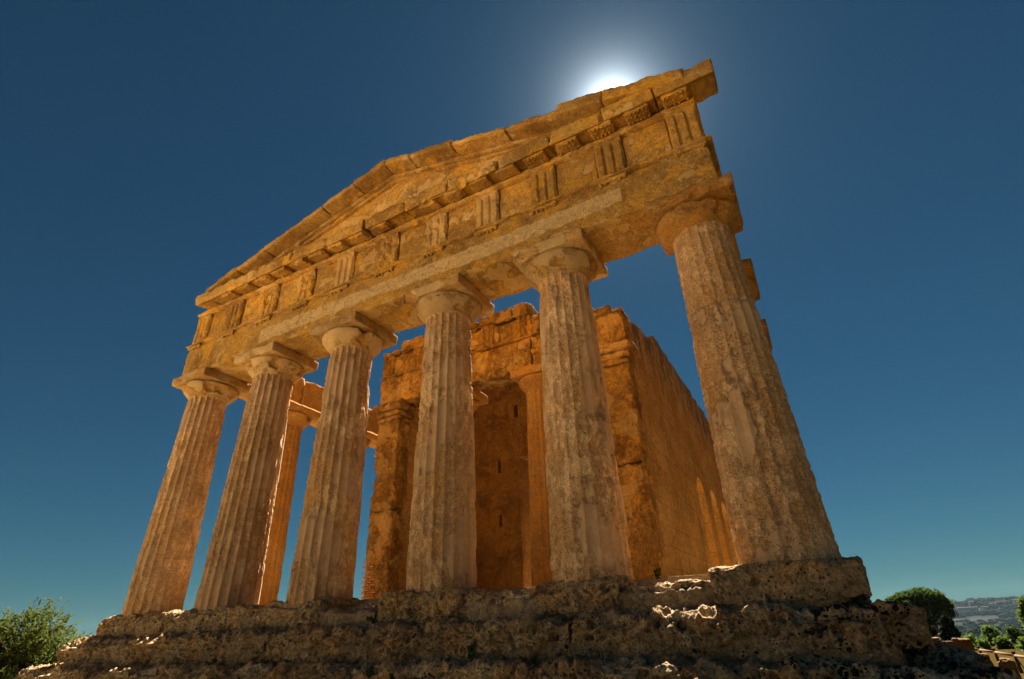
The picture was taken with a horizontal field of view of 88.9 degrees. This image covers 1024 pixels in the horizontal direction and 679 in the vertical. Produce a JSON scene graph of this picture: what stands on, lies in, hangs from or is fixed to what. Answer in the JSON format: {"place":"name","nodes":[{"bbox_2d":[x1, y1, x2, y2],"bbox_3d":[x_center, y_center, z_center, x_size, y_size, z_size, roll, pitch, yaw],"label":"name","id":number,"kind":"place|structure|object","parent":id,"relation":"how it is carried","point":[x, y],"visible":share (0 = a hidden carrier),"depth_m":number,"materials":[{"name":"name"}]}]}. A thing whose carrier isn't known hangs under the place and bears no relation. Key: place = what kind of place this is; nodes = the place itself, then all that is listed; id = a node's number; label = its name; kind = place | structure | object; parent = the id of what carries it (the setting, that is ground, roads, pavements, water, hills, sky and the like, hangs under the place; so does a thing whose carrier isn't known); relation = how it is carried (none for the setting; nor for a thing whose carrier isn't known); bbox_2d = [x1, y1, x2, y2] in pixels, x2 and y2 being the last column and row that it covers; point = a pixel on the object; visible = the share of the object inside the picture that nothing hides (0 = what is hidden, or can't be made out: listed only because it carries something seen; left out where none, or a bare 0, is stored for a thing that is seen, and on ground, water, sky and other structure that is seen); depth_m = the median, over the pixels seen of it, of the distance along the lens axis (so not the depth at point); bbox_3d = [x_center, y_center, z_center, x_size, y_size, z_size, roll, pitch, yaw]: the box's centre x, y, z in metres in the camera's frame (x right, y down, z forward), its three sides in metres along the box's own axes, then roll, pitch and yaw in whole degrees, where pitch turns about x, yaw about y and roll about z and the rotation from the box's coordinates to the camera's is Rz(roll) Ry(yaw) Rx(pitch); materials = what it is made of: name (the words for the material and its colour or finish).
{"place":"outdoors","nodes":[
{"label":"outdoors","id":0,"kind":"place"},
{"bbox_2d":[0,0,1023,651],"label":"sky","id":1,"kind":"structure","parent":0,"point":[872,150],"materials":[{"name":"blue"}]},
{"bbox_2d":[8,621,1023,678],"bbox_3d":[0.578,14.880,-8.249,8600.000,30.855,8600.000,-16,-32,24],"label":"ground","id":2,"kind":"structure","parent":0,"point":[993,659],"depth_m":39.90,"materials":[{"name":"brown soil"}]},
{"bbox_2d":[0,597,95,678],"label":"bush","id":3,"kind":"object","parent":2,"relation":"on","point":[41,641],"visible":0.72,"depth_m":17.92,"materials":[{"name":"green plant"}]},
{"bbox_2d":[15,58,1019,678],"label":"doric temple","id":4,"kind":"structure","parent":2,"relation":"on","point":[563,474],"depth_m":11.64,"materials":[{"name":"stone"}]},
{"bbox_2d":[365,666,373,678],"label":"weed","id":5,"kind":"object","parent":4,"relation":"on","point":[369,672],"visible":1,"depth_m":8.11,"materials":[{"name":"green plant"}]},
{"bbox_2d":[366,606,377,623],"bbox_3d":[-2.451,5.082,9.567,0.419,0.381,0.260,4,-30,-11],"label":"weed","id":6,"kind":"object","parent":4,"relation":"on","point":[371,619],"visible":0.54,"depth_m":9.51,"materials":[{"name":"green plant"}]},
{"bbox_2d":[467,642,475,659],"bbox_3d":[-0.643,4.737,7.933,0.136,0.254,0.178,-25,-36,35],"label":"weed","id":7,"kind":"object","parent":4,"relation":"on","point":[471,647],"visible":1,"depth_m":7.93,"materials":[{"name":"green plant"}]},
{"bbox_2d":[653,567,661,578],"bbox_3d":[2.376,3.812,8.522,0.142,0.203,0.140,-16,-32,24],"label":"weed","id":8,"kind":"object","parent":4,"relation":"on","point":[658,570],"visible":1,"depth_m":8.51,"materials":[{"name":"green plant"}]},
{"bbox_2d":[884,586,958,640],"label":"tree","id":9,"kind":"object","parent":2,"relation":"on","point":[935,604],"visible":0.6,"depth_m":85.60,"materials":[{"name":"green plant"}]},
{"bbox_2d":[928,626,937,636],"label":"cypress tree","id":10,"kind":"object","parent":2,"relation":"on","point":[933,631],"visible":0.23,"depth_m":90.78,"materials":[{"name":"green plant"}]},
{"bbox_2d":[932,637,941,641],"bbox_3d":[15.471,11.320,19.047,0.567,0.811,0.454,-16,-32,24],"label":"boulder","id":11,"kind":"object","parent":2,"relation":"on","point":[937,639],"visible":0.18,"depth_m":19.04,"materials":[{"name":"stone"}]},
{"bbox_2d":[942,641,953,644],"bbox_3d":[16.972,12.076,20.227,0.443,0.706,0.358,-16,-32,24],"label":"boulder","id":12,"kind":"object","parent":2,"relation":"on","point":[948,642],"visible":0.17,"depth_m":20.25,"materials":[{"name":"stone"}]},
{"bbox_2d":[937,613,962,640],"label":"cypress tree","id":13,"kind":"object","parent":2,"relation":"on","point":[948,630],"visible":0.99,"depth_m":73.86,"materials":[{"name":"green plant"}]},
{"bbox_2d":[951,638,974,650],"bbox_3d":[17.943,12.350,20.661,0.654,0.984,0.530,-16,-32,24],"label":"boulder","id":14,"kind":"object","parent":2,"relation":"on","point":[966,643],"visible":0.31,"depth_m":20.62,"materials":[{"name":"stone"}]},
{"bbox_2d":[961,632,977,647],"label":"shrub","id":15,"kind":"object","parent":2,"relation":"on","point":[971,637],"visible":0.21,"depth_m":55.09,"materials":[{"name":"green plant"}]},
{"bbox_2d":[933,617,1023,639],"bbox_3d":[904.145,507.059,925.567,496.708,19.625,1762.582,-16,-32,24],"label":"valley scrub","id":16,"kind":"object","parent":2,"relation":"on","point":[974,628],"visible":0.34,"depth_m":1077.37,"materials":[{"name":"green plant"}]},
{"bbox_2d":[974,637,991,650],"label":"shrub","id":17,"kind":"object","parent":2,"relation":"on","point":[983,644],"visible":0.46,"depth_m":48.84,"materials":[{"name":"green plant"}]},
{"bbox_2d":[980,625,1001,645],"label":"shrub","id":18,"kind":"object","parent":2,"relation":"on","point":[989,633],"visible":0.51,"depth_m":57.52,"materials":[{"name":"green plant"}]},
{"bbox_2d":[975,646,1023,672],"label":"wooden fence","id":19,"kind":"object","parent":2,"relation":"on","point":[1014,655],"visible":0.59,"depth_m":28.47,"materials":[{"name":"brown wood"}]},
{"bbox_2d":[992,635,1015,649],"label":"shrub","id":20,"kind":"object","parent":2,"relation":"on","point":[1003,642],"visible":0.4,"depth_m":50.14,"materials":[{"name":"green plant"}]},
{"bbox_2d":[997,658,1021,678],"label":"boulder","id":21,"kind":"object","parent":2,"relation":"on","point":[1008,663],"visible":0.66,"depth_m":15.78,"materials":[{"name":"stone"}]},
{"bbox_2d":[1001,624,1023,644],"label":"shrub","id":22,"kind":"object","parent":2,"relation":"on","point":[1014,633],"visible":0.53,"depth_m":61.23,"materials":[{"name":"green plant"}]},
{"bbox_2d":[1013,596,1023,628],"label":"olive tree","id":23,"kind":"object","parent":2,"relation":"on","point":[1020,609],"visible":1,"depth_m":40.19,"materials":[{"name":"green plant"}]},
{"bbox_2d":[1014,636,1023,650],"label":"shrub","id":24,"kind":"object","parent":2,"relation":"on","point":[1019,644],"visible":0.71,"depth_m":46.23,"materials":[{"name":"green plant"}]},
{"bbox_2d":[951,606,1017,621],"bbox_3d":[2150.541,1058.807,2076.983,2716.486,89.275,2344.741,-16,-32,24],"label":"hills","id":25,"kind":"structure","parent":0,"point":[976,617],"depth_m":1656.84,"materials":[{"name":"grey"}]},
{"bbox_2d":[956,607,977,611],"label":"house","id":26,"kind":"structure","parent":25,"relation":"on","point":[959,609],"depth_m":1858.85,"materials":[{"name":"tile"}]},
{"bbox_2d":[952,595,1023,618],"bbox_3d":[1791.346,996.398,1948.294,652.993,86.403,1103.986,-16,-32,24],"label":"hillside scrub","id":27,"kind":"object","parent":25,"relation":"on","point":[1003,611],"visible":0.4,"depth_m":1868.68,"materials":[{"name":"plant"}]}
]}

